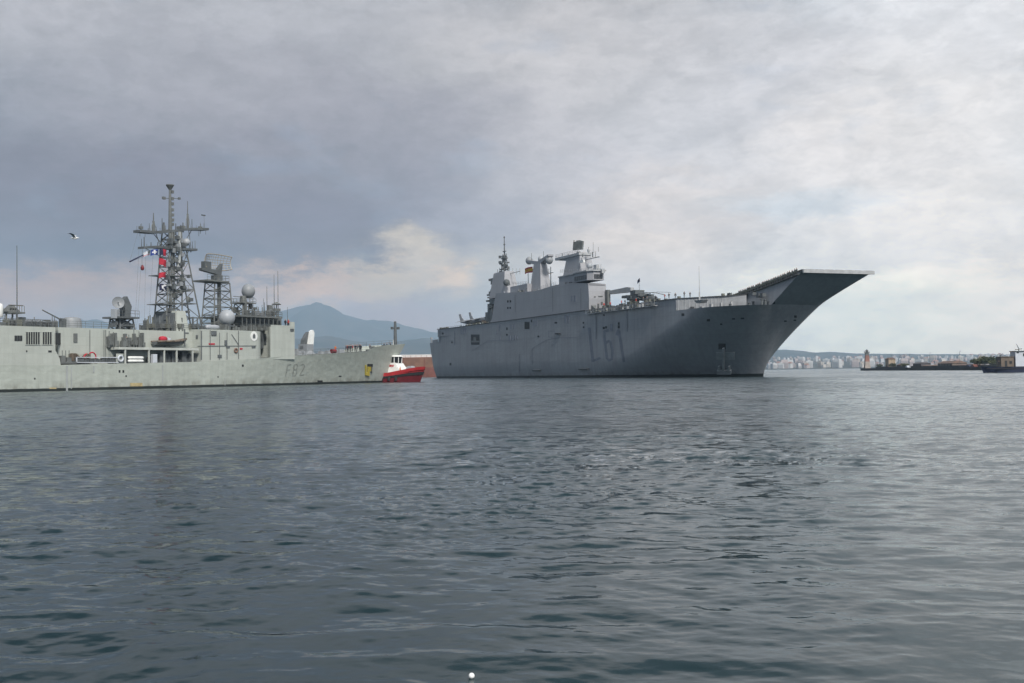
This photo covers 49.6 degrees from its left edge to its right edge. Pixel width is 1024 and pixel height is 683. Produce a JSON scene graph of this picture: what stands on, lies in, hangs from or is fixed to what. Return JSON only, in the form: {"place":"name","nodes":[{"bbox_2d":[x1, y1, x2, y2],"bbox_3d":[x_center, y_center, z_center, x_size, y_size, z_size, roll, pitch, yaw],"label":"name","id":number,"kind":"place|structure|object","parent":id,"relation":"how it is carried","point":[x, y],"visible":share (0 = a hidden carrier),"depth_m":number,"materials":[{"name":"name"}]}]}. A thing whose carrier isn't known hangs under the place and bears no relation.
{"place":"outdoors","nodes":[
{"label":"outdoors","id":0,"kind":"place"},
{"bbox_2d":[0,368,1023,682],"bbox_3d":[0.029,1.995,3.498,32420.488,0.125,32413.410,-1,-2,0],"label":"water","id":1,"kind":"structure","parent":0,"point":[816,526],"depth_m":13.30,"materials":[{"name":"liquid"}]},
{"bbox_2d":[0,184,404,391],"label":"frigate","id":2,"kind":"object","parent":1,"relation":"on","point":[69,354],"visible":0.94,"depth_m":207.01,"materials":[{"name":"metal"}]},
{"bbox_2d":[15,336,21,340],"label":"window","id":3,"kind":"structure","parent":2,"relation":"in","point":[17,338],"depth_m":173.76,"materials":[{"name":"grey metal"}]},
{"bbox_2d":[55,333,60,344],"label":"doorway","id":4,"kind":"structure","parent":2,"relation":"in","point":[57,335],"depth_m":181.52,"materials":[{"name":"grey metal"}]},
{"bbox_2d":[127,359,143,362],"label":"life raft canister","id":5,"kind":"object","parent":2,"relation":"on","point":[134,361],"visible":1,"depth_m":193.77,"materials":[{"name":"white paint"}]},
{"bbox_2d":[127,356,143,358],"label":"life raft canister","id":6,"kind":"object","parent":5,"relation":"on","point":[135,357],"visible":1,"depth_m":193.83,"materials":[{"name":"white paint"}]},
{"bbox_2d":[143,251,149,256],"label":"signal flag","id":7,"kind":"object","parent":2,"relation":"hanging from","point":[146,253],"visible":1,"depth_m":201.67,"materials":[{"name":"white fabric"}]},
{"bbox_2d":[151,354,156,362],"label":"locker","id":8,"kind":"object","parent":2,"relation":"on","point":[153,358],"visible":1,"depth_m":197.31,"materials":[{"name":"white metal"}]},
{"bbox_2d":[150,249,157,255],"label":"signal flag","id":9,"kind":"object","parent":2,"relation":"hanging from","point":[154,251],"visible":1,"depth_m":203.25,"materials":[{"name":"blue fabric"}]},
{"bbox_2d":[159,272,165,277],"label":"signal flag","id":10,"kind":"object","parent":2,"relation":"hanging from","point":[162,274],"visible":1,"depth_m":204.74,"materials":[{"name":"red fabric"}]},
{"bbox_2d":[159,258,166,266],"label":"signal flag","id":11,"kind":"object","parent":2,"relation":"hanging from","point":[162,261],"visible":1,"depth_m":204.88,"materials":[{"name":"red fabric"}]},
{"bbox_2d":[159,284,166,290],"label":"signal flag","id":12,"kind":"object","parent":2,"relation":"hanging from","point":[162,286],"visible":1,"depth_m":204.81,"materials":[{"name":"white fabric"}]},
{"bbox_2d":[159,248,166,255],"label":"signal flag","id":13,"kind":"object","parent":2,"relation":"hanging from","point":[162,252],"visible":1,"depth_m":204.96,"materials":[{"name":"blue fabric"}]},
{"bbox_2d":[151,336,186,345],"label":"rescue boat","id":14,"kind":"object","parent":2,"relation":"on","point":[163,341],"visible":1,"depth_m":200.36,"materials":[{"name":"grey"}]},
{"bbox_2d":[382,340,424,381],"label":"tugboat","id":15,"kind":"object","parent":1,"relation":"on","point":[395,373],"visible":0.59,"depth_m":264.72,"materials":[{"name":"red paint"}]},
{"bbox_2d":[401,354,435,376],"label":"cargo ship","id":16,"kind":"object","parent":1,"relation":"on","point":[425,361],"visible":0.18,"depth_m":632.52,"materials":[{"name":"brown paint"}]},
{"bbox_2d":[430,236,874,377],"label":"assault ship","id":17,"kind":"object","parent":1,"relation":"on","point":[540,326],"visible":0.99,"depth_m":321.70,"materials":[{"name":"paint"}]},
{"bbox_2d":[455,314,475,323],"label":"fighter jet","id":18,"kind":"object","parent":17,"relation":"on","point":[462,320],"visible":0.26,"depth_m":450.78,"materials":[{"name":"grey metal"}]},
{"bbox_2d":[466,312,484,324],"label":"fighter jet","id":19,"kind":"object","parent":17,"relation":"on","point":[476,320],"visible":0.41,"depth_m":437.23,"materials":[{"name":"grey metal"}]},
{"bbox_2d":[525,267,532,273],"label":"ensign","id":20,"kind":"object","parent":17,"relation":"attached to","point":[528,269],"visible":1,"depth_m":388.77,"materials":[{"name":"yellow fabric"}]},
{"bbox_2d":[637,292,669,300],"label":"helicopter","id":21,"kind":"object","parent":17,"relation":"on","point":[651,296],"visible":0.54,"depth_m":315.18},
{"bbox_2d":[981,344,1023,372],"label":"work boat","id":22,"kind":"object","parent":1,"relation":"on","point":[1013,362],"visible":0.98,"depth_m":298.00,"materials":[{"name":"blue metal"}]},
{"bbox_2d":[0,0,1023,354],"label":"sky","id":23,"kind":"structure","parent":0,"point":[361,159],"materials":[{"name":"grey"}]},
{"bbox_2d":[58,302,1009,369],"bbox_3d":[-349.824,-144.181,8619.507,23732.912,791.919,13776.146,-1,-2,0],"label":"hills","id":24,"kind":"structure","parent":0,"point":[330,326],"depth_m":10946.16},
{"bbox_2d":[770,363,776,368],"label":"apartment block","id":25,"kind":"structure","parent":24,"relation":"on","point":[773,366],"depth_m":2959.26,"materials":[{"name":"white paint"}]},
{"bbox_2d":[778,362,783,368],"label":"apartment block","id":26,"kind":"structure","parent":24,"relation":"on","point":[780,365],"depth_m":2857.24,"materials":[{"name":"white paint"}]},
{"bbox_2d":[780,360,787,368],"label":"apartment block","id":27,"kind":"structure","parent":24,"relation":"on","point":[785,362],"depth_m":2913.88,"materials":[{"name":"white paint"}]},
{"bbox_2d":[805,360,812,367],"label":"apartment block","id":28,"kind":"structure","parent":24,"relation":"on","point":[810,363],"depth_m":3030.07,"materials":[{"name":"white paint"}]},
{"bbox_2d":[833,359,841,367],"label":"apartment block","id":29,"kind":"structure","parent":24,"relation":"on","point":[837,363],"depth_m":2919.62,"materials":[{"name":"white paint"}]},
{"bbox_2d":[851,360,858,366],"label":"apartment block","id":30,"kind":"structure","parent":24,"relation":"on","point":[854,363],"depth_m":3136.88,"materials":[{"name":"white paint"}]},
{"bbox_2d":[870,359,874,366],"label":"apartment block","id":31,"kind":"structure","parent":24,"relation":"on","point":[871,362],"depth_m":3238.52,"materials":[{"name":"white paint"}]},
{"bbox_2d":[900,358,907,363],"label":"apartment block","id":32,"kind":"structure","parent":24,"relation":"on","point":[903,360],"depth_m":3038.30,"materials":[{"name":"white paint"}]},
{"bbox_2d":[929,355,934,361],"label":"apartment block","id":33,"kind":"structure","parent":24,"relation":"on","point":[931,358],"depth_m":3999.72,"materials":[{"name":"white paint"}]},
{"bbox_2d":[885,357,894,366],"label":"house","id":34,"kind":"structure","parent":0,"point":[887,361],"depth_m":662.59,"materials":[{"name":"beige paint"}]},
{"bbox_2d":[860,365,995,370],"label":"quay","id":35,"kind":"structure","parent":0,"point":[951,367],"depth_m":567.79,"materials":[{"name":"concrete"}]},
{"bbox_2d":[864,349,870,367],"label":"lighthouse","id":36,"kind":"object","parent":35,"relation":"on","point":[867,361],"visible":0.98,"depth_m":696.59,"materials":[{"name":"paint"}]},
{"bbox_2d":[913,362,930,365],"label":"shed","id":37,"kind":"structure","parent":35,"relation":"on","point":[920,363],"depth_m":595.26,"materials":[{"name":"grey paint"}]},
{"bbox_2d":[937,361,966,365],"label":"warehouse","id":38,"kind":"structure","parent":35,"relation":"on","point":[946,363],"depth_m":547.60,"materials":[{"name":"stone"}]},
{"bbox_2d":[975,355,991,364],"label":"tree","id":39,"kind":"object","parent":35,"relation":"on","point":[978,360],"visible":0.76,"depth_m":502.98,"materials":[{"name":"green plant"}]},
{"bbox_2d":[981,356,995,363],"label":"tree","id":40,"kind":"object","parent":35,"relation":"on","point":[985,361],"visible":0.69,"depth_m":498.98,"materials":[{"name":"green plant"}]},
{"bbox_2d":[988,359,995,364],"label":"tree","id":41,"kind":"object","parent":35,"relation":"on","point":[993,362],"visible":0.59,"depth_m":492.76,"materials":[{"name":"green plant"}]}
]}

